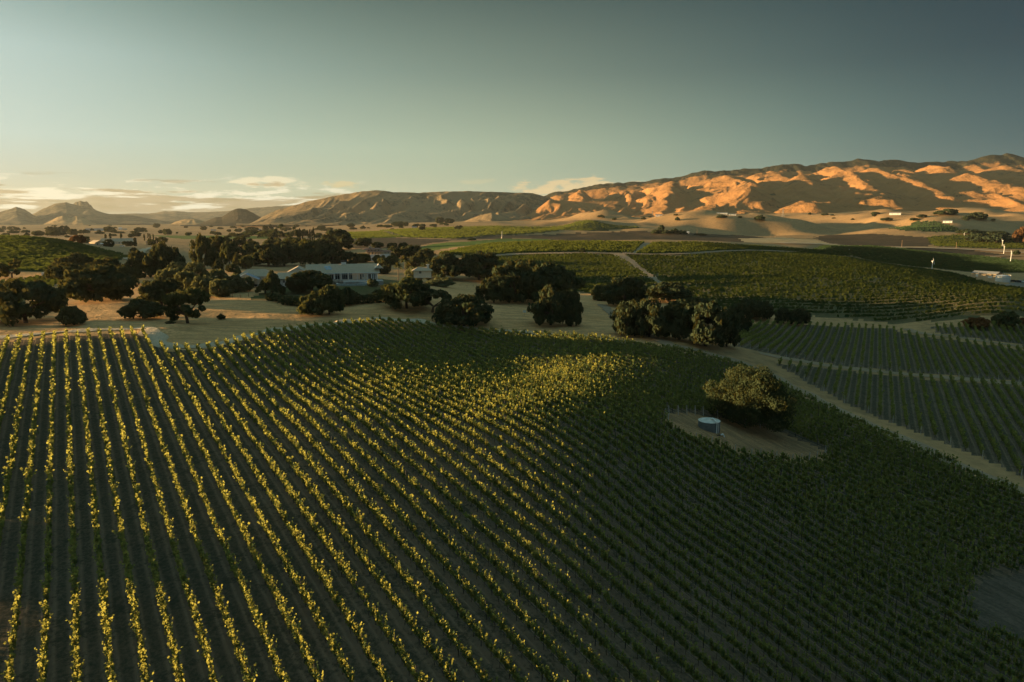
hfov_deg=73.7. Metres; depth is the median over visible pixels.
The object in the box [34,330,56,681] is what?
vine row
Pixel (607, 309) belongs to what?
dirt road
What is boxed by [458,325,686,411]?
vine row
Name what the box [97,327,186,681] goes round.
vine row
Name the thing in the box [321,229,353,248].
oak tree
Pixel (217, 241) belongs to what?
oak tree
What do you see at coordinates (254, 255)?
oak tree
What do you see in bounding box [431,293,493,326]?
oak tree
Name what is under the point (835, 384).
vine row
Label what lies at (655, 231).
bush
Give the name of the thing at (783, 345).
vine row
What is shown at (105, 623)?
vine row
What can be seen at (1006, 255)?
dirt road
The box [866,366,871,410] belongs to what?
vine row
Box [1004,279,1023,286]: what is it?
farmyard
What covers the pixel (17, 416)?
vine row
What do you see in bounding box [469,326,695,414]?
vine row
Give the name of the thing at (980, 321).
bush
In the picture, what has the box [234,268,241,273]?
conical tree
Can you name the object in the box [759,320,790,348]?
vine row
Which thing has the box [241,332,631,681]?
vine row
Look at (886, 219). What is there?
plain tree
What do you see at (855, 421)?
vine row
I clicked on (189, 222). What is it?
foothill
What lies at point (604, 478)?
vine row
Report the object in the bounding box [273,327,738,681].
vine row
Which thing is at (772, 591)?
vine row
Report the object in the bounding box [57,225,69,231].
round tree
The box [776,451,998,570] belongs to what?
vine row
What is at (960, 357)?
vine row
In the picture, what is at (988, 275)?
barn
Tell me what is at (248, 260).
round tree
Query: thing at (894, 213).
shed
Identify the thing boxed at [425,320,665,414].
vine row
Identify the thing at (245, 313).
knoll grass
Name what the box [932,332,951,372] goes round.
vine row
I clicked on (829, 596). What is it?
vine row
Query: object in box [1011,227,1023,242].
bush
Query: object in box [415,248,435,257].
oak tree
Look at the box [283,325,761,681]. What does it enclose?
vine row
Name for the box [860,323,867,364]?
vine row
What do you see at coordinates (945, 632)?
vine row
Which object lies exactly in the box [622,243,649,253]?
dirt road
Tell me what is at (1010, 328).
vine row
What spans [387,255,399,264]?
round tree
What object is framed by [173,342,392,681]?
vine row
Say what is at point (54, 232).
plain tree
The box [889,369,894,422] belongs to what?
vine row
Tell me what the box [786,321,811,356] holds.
vine row
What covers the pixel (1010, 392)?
vine row
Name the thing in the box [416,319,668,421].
vine row
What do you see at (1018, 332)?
vine row
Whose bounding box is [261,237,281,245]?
oak tree
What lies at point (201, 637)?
vine row
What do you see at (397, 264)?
palm tree
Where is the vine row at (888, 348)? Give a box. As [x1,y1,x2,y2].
[885,325,891,369]
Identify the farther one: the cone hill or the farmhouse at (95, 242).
the cone hill
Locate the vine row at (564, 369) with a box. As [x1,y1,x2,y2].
[436,322,668,410]
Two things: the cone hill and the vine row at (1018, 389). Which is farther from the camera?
the cone hill
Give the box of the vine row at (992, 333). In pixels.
[988,326,995,338]
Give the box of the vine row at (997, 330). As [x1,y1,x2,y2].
[991,320,1003,339]
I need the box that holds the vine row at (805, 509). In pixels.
[406,318,974,607]
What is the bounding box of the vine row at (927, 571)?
[696,433,968,595]
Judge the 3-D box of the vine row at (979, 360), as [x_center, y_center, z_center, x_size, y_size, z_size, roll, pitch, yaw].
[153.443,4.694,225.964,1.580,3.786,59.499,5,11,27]
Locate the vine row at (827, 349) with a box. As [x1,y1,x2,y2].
[823,323,839,362]
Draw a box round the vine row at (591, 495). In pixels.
[305,321,831,681]
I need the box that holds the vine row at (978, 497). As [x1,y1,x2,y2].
[573,330,1023,520]
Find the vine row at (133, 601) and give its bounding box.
[86,327,153,681]
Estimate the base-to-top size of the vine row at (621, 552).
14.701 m
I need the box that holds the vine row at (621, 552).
[288,324,790,681]
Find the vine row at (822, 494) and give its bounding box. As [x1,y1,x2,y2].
[735,445,973,579]
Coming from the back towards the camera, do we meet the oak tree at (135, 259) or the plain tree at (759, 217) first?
the plain tree at (759, 217)
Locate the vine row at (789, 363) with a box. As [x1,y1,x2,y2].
[787,358,792,370]
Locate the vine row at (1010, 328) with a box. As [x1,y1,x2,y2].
[1007,326,1020,343]
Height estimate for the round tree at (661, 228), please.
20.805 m
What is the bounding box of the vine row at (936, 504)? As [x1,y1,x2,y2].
[825,451,1023,545]
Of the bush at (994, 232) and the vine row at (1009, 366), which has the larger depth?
the bush at (994, 232)
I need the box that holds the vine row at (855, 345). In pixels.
[851,323,860,365]
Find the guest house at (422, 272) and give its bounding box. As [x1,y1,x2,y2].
[412,264,431,277]
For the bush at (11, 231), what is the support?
on the dry grassland
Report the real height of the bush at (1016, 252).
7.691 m
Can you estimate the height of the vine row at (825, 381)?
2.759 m
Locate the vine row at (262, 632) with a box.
[130,325,289,681]
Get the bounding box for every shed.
[85,228,103,230]
[889,212,900,214]
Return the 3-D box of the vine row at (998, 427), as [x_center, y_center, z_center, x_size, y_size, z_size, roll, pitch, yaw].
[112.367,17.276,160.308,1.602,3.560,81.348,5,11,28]
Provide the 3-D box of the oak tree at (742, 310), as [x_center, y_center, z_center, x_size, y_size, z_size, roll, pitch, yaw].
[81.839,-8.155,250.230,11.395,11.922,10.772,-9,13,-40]
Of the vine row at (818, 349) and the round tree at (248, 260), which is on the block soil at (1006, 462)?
the vine row at (818, 349)
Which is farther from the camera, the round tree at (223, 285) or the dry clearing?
the round tree at (223, 285)
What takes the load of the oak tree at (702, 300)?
on the knoll grass
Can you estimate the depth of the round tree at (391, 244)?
713.76 m
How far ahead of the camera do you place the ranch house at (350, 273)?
294.64 m
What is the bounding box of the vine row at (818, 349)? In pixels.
[813,322,832,358]
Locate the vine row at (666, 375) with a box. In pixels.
[523,329,760,427]
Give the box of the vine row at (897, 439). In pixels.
[673,344,957,462]
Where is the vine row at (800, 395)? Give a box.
[713,354,839,410]
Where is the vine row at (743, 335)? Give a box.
[739,319,769,339]
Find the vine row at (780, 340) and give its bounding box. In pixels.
[767,321,797,352]
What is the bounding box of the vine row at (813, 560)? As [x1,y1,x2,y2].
[366,318,1023,681]
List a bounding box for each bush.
[6,230,19,232]
[55,306,87,324]
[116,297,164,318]
[164,320,175,323]
[216,313,225,319]
[296,291,328,314]
[340,287,360,304]
[367,278,378,286]
[425,277,455,287]
[651,229,658,233]
[661,230,672,233]
[670,228,679,233]
[955,229,984,233]
[960,317,990,327]
[964,232,987,241]
[981,233,1012,242]
[983,231,1011,234]
[991,311,1022,326]
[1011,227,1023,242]
[1012,250,1020,254]
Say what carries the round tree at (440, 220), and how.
on the dry grassland
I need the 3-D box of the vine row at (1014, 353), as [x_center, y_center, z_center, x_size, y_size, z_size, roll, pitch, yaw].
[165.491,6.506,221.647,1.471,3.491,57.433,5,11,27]
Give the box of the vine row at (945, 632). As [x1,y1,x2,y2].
[371,317,1023,680]
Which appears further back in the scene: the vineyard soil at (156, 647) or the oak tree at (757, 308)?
the oak tree at (757, 308)
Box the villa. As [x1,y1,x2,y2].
[362,246,391,260]
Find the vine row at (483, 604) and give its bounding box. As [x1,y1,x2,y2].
[224,338,567,681]
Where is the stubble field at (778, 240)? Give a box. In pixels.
[738,237,842,244]
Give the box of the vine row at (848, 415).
[699,350,867,426]
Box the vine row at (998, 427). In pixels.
[970,375,1022,477]
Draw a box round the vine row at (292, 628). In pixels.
[140,325,323,681]
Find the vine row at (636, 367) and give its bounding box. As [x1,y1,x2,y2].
[512,329,735,415]
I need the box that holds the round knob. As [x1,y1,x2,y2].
[463,213,511,221]
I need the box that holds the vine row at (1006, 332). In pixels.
[999,322,1011,341]
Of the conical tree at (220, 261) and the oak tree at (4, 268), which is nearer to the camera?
the oak tree at (4, 268)
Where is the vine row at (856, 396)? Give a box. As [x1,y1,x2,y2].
[854,367,861,404]
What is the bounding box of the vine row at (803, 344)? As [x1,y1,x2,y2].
[794,321,818,354]
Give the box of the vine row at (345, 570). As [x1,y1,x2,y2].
[184,342,432,681]
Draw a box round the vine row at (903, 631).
[358,317,996,681]
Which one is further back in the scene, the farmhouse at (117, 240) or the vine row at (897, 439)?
the farmhouse at (117, 240)
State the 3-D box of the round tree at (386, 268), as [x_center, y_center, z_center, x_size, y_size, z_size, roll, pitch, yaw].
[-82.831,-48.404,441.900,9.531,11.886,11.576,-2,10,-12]
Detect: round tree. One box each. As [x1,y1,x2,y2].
[45,226,57,230]
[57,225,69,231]
[67,229,77,234]
[68,235,86,242]
[102,239,114,246]
[103,227,115,231]
[122,241,133,245]
[133,227,145,231]
[147,239,155,244]
[153,268,181,281]
[158,237,167,241]
[166,261,187,271]
[174,271,197,290]
[183,262,207,280]
[191,275,213,293]
[203,268,227,279]
[209,278,231,296]
[223,273,242,292]
[225,263,238,271]
[235,276,253,291]
[237,254,253,268]
[244,227,258,230]
[312,237,325,247]
[341,251,360,263]
[354,253,370,262]
[371,242,383,247]
[371,255,385,262]
[377,257,390,273]
[386,243,396,247]
[387,246,401,256]
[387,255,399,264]
[391,221,403,225]
[398,242,407,246]
[404,266,432,280]
[435,217,443,222]
[444,218,454,222]
[589,284,607,300]
[657,224,664,233]
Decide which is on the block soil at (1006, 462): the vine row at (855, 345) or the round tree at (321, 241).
the vine row at (855, 345)
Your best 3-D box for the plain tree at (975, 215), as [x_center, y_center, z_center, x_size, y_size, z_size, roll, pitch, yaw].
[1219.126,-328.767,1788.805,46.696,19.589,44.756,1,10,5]
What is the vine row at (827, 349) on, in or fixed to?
on the block soil at (1006, 462)
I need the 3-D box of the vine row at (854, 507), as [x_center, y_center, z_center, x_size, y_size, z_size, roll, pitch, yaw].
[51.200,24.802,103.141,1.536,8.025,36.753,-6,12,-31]
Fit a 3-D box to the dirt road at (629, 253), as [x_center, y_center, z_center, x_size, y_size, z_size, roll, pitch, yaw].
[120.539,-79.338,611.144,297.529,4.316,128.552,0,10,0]
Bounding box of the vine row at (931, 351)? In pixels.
[924,332,940,374]
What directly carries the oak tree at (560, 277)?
on the knoll grass
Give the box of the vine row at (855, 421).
[688,347,898,437]
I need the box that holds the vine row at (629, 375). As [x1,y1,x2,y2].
[478,326,703,415]
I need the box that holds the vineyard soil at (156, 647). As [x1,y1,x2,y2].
[0,321,1023,681]
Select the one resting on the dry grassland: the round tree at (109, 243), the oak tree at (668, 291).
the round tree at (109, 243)
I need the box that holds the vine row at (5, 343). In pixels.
[0,334,9,368]
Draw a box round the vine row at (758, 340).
[750,321,783,348]
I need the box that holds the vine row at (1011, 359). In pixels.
[998,341,1023,375]
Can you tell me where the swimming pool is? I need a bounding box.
[336,282,366,285]
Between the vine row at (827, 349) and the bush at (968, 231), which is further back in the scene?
the bush at (968, 231)
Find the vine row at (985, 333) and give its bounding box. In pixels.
[980,326,987,337]
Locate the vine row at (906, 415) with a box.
[898,368,909,426]
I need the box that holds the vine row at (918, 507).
[809,454,1022,557]
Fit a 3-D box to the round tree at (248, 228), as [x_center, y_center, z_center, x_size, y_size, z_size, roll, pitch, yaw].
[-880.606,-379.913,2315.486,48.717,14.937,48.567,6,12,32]
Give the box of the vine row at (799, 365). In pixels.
[796,360,801,371]
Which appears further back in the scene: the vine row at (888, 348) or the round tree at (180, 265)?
the round tree at (180, 265)
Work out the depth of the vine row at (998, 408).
158.57 m
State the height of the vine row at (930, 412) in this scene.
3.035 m
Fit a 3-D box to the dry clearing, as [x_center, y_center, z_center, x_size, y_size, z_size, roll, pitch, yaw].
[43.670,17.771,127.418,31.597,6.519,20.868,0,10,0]
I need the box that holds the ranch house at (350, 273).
[239,260,383,286]
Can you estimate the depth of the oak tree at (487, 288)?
251.53 m
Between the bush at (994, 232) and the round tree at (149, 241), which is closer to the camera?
the round tree at (149, 241)
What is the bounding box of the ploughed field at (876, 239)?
[350,231,1003,255]
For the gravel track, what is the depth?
180.31 m
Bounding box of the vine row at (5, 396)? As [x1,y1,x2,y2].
[0,333,22,429]
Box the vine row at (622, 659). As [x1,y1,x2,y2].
[249,331,657,681]
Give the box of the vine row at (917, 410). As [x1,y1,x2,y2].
[908,371,922,433]
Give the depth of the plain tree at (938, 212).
1819.71 m
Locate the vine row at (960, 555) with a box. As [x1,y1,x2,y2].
[760,448,989,572]
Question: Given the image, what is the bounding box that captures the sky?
[0,0,1023,213]
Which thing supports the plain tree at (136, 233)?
on the dry grassland
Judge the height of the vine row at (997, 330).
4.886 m
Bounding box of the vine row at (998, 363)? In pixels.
[982,339,1009,377]
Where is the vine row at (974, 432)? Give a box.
[949,372,985,458]
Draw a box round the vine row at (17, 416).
[0,332,33,545]
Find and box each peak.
[0,207,42,224]
[33,202,173,224]
[74,201,93,208]
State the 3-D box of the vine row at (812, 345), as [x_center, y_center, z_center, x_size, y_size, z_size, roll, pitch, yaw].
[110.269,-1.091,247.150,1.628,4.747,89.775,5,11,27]
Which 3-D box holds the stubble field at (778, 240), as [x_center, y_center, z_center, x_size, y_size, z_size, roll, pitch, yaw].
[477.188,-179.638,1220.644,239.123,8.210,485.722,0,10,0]
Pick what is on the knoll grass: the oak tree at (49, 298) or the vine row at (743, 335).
the oak tree at (49, 298)
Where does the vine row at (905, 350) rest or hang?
on the block soil at (1006, 462)
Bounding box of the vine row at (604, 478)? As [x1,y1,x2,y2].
[322,322,882,681]
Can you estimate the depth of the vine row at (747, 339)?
236.72 m
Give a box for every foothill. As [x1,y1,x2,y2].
[43,216,105,224]
[160,219,203,224]
[523,200,652,220]
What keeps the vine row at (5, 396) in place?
on the vineyard soil at (156, 647)
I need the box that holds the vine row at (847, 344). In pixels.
[840,322,853,362]
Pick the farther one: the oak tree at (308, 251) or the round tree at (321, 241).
the round tree at (321, 241)
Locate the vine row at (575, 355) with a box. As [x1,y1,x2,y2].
[490,327,717,418]
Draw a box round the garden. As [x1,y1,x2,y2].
[251,279,398,300]
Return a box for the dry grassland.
[0,207,1023,497]
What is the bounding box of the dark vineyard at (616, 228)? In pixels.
[9,220,1023,271]
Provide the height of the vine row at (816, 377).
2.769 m
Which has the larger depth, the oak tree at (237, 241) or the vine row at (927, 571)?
the oak tree at (237, 241)
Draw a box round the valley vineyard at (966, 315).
[0,245,1023,323]
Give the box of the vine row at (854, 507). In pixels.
[751,448,983,575]
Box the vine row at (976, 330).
[973,321,981,336]
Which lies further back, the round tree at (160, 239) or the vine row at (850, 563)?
the round tree at (160, 239)
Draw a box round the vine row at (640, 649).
[258,330,681,681]
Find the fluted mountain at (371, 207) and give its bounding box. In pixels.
[236,190,552,225]
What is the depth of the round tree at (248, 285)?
264.04 m
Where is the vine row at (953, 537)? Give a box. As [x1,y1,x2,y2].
[792,454,1018,572]
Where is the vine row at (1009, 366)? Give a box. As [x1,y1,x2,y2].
[990,340,1019,379]
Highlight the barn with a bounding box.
[971,270,1004,280]
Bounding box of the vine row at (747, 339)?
[740,320,775,346]
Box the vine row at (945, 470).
[622,336,1023,503]
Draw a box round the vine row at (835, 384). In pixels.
[833,364,841,394]
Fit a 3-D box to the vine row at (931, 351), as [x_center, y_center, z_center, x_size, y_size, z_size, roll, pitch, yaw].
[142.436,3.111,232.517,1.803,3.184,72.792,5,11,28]
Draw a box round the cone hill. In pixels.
[180,208,278,225]
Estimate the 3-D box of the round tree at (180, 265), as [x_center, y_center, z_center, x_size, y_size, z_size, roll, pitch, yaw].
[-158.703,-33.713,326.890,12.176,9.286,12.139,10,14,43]
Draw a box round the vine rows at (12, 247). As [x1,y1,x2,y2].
[0,219,1023,321]
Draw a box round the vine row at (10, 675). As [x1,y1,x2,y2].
[1,329,45,681]
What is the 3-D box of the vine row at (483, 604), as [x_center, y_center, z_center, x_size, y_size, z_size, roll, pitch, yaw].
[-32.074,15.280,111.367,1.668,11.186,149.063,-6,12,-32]
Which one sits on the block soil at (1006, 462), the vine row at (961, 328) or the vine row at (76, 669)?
the vine row at (961, 328)
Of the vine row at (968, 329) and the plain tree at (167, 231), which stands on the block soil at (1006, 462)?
the vine row at (968, 329)
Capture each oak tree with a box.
[0,259,20,277]
[0,278,68,326]
[41,262,84,279]
[50,252,93,268]
[57,262,139,302]
[85,257,122,267]
[116,265,146,280]
[123,250,147,272]
[137,276,184,304]
[142,240,185,277]
[162,287,210,322]
[188,232,218,266]
[206,235,225,259]
[219,240,238,263]
[233,235,252,250]
[234,243,266,264]
[242,241,258,249]
[249,243,287,265]
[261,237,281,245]
[273,238,299,265]
[282,236,300,245]
[285,270,333,291]
[294,238,325,263]
[316,284,344,313]
[320,242,344,263]
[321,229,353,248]
[353,237,371,246]
[377,276,430,308]
[400,244,420,257]
[405,254,427,268]
[414,285,451,312]
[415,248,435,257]
[420,251,461,277]
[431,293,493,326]
[457,250,503,279]
[474,274,509,302]
[488,259,549,302]
[515,259,540,299]
[527,284,574,325]
[529,261,585,299]
[561,288,583,326]
[603,276,648,304]
[610,299,645,335]
[628,298,668,337]
[646,281,693,301]
[660,298,706,339]
[680,297,709,323]
[680,300,734,346]
[703,364,798,432]
[723,306,743,346]
[729,304,752,330]
[733,298,769,317]
[755,301,774,318]
[774,307,793,323]
[788,308,810,324]
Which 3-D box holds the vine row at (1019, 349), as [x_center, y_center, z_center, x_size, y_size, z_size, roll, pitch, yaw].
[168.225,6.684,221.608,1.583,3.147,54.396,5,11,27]
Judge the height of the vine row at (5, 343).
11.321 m
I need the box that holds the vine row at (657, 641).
[266,326,718,681]
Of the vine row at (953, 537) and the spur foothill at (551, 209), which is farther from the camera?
the spur foothill at (551, 209)
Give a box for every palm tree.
[393,262,402,279]
[398,255,410,276]
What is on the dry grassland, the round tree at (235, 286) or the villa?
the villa
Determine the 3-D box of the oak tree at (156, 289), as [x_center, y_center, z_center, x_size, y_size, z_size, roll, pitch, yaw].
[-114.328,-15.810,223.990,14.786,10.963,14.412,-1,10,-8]
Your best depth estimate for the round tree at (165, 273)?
273.83 m
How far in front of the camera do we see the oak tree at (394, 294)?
223.61 m
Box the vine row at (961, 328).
[957,322,964,335]
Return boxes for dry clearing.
[665,412,832,463]
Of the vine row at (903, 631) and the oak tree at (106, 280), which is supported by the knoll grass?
the oak tree at (106, 280)
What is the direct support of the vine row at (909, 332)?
on the block soil at (1006, 462)
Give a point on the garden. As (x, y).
(364, 290)
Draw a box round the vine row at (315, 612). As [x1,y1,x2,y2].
[159,340,354,681]
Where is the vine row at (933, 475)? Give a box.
[588,332,1023,512]
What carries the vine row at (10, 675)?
on the vineyard soil at (156, 647)
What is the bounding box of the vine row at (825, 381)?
[823,362,832,387]
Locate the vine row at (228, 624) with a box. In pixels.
[119,326,257,681]
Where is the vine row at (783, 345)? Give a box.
[776,321,804,354]
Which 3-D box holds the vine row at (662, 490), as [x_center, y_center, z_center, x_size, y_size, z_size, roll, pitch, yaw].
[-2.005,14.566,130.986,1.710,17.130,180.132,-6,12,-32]
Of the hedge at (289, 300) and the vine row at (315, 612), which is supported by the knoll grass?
the hedge at (289, 300)
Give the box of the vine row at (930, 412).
[919,372,937,434]
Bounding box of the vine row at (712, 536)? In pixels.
[337,320,930,681]
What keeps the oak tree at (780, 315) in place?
on the knoll grass
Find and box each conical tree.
[210,252,223,266]
[212,260,224,272]
[232,252,238,265]
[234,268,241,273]
[255,278,271,293]
[261,270,285,293]
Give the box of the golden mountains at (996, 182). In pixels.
[512,153,1023,220]
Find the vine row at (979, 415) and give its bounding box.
[960,374,1001,462]
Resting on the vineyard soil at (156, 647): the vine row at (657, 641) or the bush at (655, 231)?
the vine row at (657, 641)
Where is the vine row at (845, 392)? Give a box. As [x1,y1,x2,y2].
[841,365,851,402]
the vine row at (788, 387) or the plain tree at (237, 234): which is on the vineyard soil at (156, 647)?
the vine row at (788, 387)
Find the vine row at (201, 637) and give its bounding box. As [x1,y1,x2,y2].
[108,326,221,681]
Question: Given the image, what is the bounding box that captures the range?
[114,206,289,221]
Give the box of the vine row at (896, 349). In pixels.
[893,326,900,368]
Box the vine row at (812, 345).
[804,321,825,357]
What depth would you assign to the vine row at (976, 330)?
264.49 m
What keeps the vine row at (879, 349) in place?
on the block soil at (1006, 462)
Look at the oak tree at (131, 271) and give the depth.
291.13 m
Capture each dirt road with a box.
[496,250,783,255]
[597,304,1023,493]
[614,254,661,283]
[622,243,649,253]
[758,351,1021,384]
[783,242,1023,252]
[903,329,1022,346]
[990,255,1023,256]
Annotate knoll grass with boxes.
[0,262,811,351]
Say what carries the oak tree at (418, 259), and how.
on the dry grassland
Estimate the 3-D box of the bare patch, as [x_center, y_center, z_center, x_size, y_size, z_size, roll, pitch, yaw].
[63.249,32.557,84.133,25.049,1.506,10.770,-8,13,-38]
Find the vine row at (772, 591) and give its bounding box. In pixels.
[328,320,915,681]
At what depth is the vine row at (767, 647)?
85.43 m
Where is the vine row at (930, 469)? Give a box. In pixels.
[601,333,1023,507]
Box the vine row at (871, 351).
[869,324,874,365]
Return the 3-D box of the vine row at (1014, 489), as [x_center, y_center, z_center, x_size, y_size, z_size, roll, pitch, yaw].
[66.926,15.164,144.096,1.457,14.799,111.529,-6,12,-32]
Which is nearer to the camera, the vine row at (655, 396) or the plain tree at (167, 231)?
the vine row at (655, 396)
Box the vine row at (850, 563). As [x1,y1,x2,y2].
[379,315,1023,670]
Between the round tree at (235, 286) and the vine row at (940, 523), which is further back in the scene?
the round tree at (235, 286)
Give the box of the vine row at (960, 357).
[948,334,968,374]
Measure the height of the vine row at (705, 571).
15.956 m
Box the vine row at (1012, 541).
[816,451,1023,553]
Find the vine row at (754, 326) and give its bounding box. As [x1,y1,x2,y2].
[738,319,761,334]
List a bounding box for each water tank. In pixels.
[698,417,720,433]
[995,274,1010,282]
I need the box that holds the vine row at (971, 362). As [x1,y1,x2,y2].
[956,335,980,378]
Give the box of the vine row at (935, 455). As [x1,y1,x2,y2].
[662,344,1019,488]
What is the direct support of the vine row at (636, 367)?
on the vineyard soil at (156, 647)
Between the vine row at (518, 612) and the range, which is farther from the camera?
the range
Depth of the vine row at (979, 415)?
153.26 m
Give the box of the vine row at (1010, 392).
[1000,378,1023,416]
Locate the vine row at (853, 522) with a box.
[711,436,977,593]
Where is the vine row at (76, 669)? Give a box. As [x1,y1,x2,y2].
[62,327,83,681]
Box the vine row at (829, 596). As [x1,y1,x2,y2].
[351,318,972,681]
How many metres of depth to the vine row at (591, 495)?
87.68 m
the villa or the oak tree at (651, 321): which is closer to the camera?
the oak tree at (651, 321)
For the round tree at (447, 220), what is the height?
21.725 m
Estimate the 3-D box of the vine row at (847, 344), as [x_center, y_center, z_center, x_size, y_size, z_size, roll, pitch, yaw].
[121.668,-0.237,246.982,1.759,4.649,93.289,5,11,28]
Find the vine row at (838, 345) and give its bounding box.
[830,322,846,363]
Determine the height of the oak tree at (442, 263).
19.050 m
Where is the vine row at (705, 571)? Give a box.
[313,321,860,681]
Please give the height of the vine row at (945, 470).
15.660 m
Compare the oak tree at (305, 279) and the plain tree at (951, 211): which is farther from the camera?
the plain tree at (951, 211)
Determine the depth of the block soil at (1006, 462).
190.75 m
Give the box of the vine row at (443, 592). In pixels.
[214,339,528,681]
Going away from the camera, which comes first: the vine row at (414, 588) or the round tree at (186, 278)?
the vine row at (414, 588)
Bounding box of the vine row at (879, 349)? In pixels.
[878,324,882,366]
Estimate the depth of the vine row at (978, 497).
127.48 m
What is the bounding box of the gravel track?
[0,317,630,348]
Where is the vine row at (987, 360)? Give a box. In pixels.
[973,338,999,379]
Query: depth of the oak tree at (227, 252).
500.07 m
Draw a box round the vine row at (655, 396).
[445,322,678,414]
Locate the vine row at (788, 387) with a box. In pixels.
[724,357,816,399]
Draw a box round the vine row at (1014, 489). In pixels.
[645,341,1023,496]
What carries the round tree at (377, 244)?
on the ploughed field at (876, 239)
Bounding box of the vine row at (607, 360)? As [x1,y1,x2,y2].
[500,328,731,421]
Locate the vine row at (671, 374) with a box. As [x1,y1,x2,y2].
[534,330,763,419]
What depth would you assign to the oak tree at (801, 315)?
281.53 m
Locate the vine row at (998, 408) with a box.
[980,376,1023,455]
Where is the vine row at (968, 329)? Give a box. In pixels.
[963,320,972,336]
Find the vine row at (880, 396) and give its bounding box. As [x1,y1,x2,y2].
[876,368,884,414]
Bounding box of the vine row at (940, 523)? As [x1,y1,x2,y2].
[800,455,1023,567]
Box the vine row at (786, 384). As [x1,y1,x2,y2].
[738,361,789,385]
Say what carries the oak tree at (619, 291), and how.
on the knoll grass
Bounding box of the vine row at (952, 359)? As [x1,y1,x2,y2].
[940,335,959,376]
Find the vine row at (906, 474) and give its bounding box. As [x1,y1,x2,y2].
[559,330,1023,526]
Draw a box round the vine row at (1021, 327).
[1018,323,1023,331]
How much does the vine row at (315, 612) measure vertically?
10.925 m
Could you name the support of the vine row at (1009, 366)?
on the block soil at (1006, 462)
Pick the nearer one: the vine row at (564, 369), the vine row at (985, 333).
the vine row at (564, 369)
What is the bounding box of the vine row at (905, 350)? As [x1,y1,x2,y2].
[900,328,910,370]
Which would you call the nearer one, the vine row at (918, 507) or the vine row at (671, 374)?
the vine row at (918, 507)
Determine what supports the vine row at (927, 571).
on the vineyard soil at (156, 647)
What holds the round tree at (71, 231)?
on the dry grassland
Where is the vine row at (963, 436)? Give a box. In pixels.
[939,374,969,450]
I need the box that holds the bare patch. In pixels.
[965,573,1023,639]
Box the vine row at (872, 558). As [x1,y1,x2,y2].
[397,318,979,620]
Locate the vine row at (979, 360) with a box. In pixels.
[965,337,988,375]
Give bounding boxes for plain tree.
[6,226,15,229]
[32,231,45,235]
[45,229,66,235]
[77,229,90,233]
[132,231,141,236]
[163,229,171,234]
[232,233,244,236]
[242,229,259,235]
[257,229,283,236]
[267,233,277,237]
[290,229,306,235]
[754,215,765,219]
[880,217,892,220]
[916,214,926,217]
[933,210,945,214]
[940,208,958,214]
[969,212,988,218]
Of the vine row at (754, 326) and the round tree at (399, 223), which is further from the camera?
the round tree at (399, 223)
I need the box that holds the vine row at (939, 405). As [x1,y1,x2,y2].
[929,373,950,444]
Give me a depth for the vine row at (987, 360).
219.83 m
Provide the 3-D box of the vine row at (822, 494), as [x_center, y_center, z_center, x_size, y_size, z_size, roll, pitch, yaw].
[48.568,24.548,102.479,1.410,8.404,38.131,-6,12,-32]
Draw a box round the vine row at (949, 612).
[387,316,1023,661]
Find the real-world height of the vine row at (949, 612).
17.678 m
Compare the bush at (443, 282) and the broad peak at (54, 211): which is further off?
the broad peak at (54, 211)
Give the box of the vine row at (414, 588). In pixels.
[205,341,498,681]
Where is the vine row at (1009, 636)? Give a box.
[989,620,1023,648]
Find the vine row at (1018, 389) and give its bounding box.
[1011,378,1023,399]
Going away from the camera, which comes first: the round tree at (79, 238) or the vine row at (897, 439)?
the vine row at (897, 439)
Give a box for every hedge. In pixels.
[265,292,299,302]
[277,291,413,305]
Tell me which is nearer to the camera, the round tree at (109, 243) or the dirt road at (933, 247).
the round tree at (109, 243)
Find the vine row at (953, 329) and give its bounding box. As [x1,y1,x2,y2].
[950,322,956,334]
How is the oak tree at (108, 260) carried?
on the knoll grass
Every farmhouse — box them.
[89,240,102,245]
[101,238,136,243]
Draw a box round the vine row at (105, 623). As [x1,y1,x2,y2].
[75,330,116,681]
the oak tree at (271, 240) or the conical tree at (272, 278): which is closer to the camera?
the conical tree at (272, 278)
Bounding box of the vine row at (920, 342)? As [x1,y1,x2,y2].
[916,331,929,370]
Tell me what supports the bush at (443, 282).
on the knoll grass
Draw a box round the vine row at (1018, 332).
[1013,325,1023,340]
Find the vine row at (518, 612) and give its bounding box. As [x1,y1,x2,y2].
[233,335,593,681]
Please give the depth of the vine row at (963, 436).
157.72 m
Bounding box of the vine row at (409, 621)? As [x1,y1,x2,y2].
[196,342,463,681]
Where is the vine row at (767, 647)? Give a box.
[296,324,812,681]
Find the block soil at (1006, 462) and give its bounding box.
[732,324,1023,478]
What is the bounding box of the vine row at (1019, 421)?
[990,375,1023,432]
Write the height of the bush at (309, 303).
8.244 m
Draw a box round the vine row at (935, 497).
[824,445,1023,535]
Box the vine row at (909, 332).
[907,329,920,372]
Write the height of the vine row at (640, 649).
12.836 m
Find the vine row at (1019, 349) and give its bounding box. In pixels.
[1015,345,1023,356]
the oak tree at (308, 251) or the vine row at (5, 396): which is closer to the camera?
the vine row at (5, 396)
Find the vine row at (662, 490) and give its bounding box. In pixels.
[343,319,962,681]
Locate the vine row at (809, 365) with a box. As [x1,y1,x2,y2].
[804,362,812,380]
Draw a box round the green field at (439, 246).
[150,232,547,250]
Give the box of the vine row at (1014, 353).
[1007,344,1023,365]
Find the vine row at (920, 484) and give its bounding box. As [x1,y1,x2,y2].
[544,329,1023,532]
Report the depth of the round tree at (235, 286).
261.25 m
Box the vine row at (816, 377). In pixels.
[813,360,822,384]
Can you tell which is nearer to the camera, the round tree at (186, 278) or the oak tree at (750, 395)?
the oak tree at (750, 395)

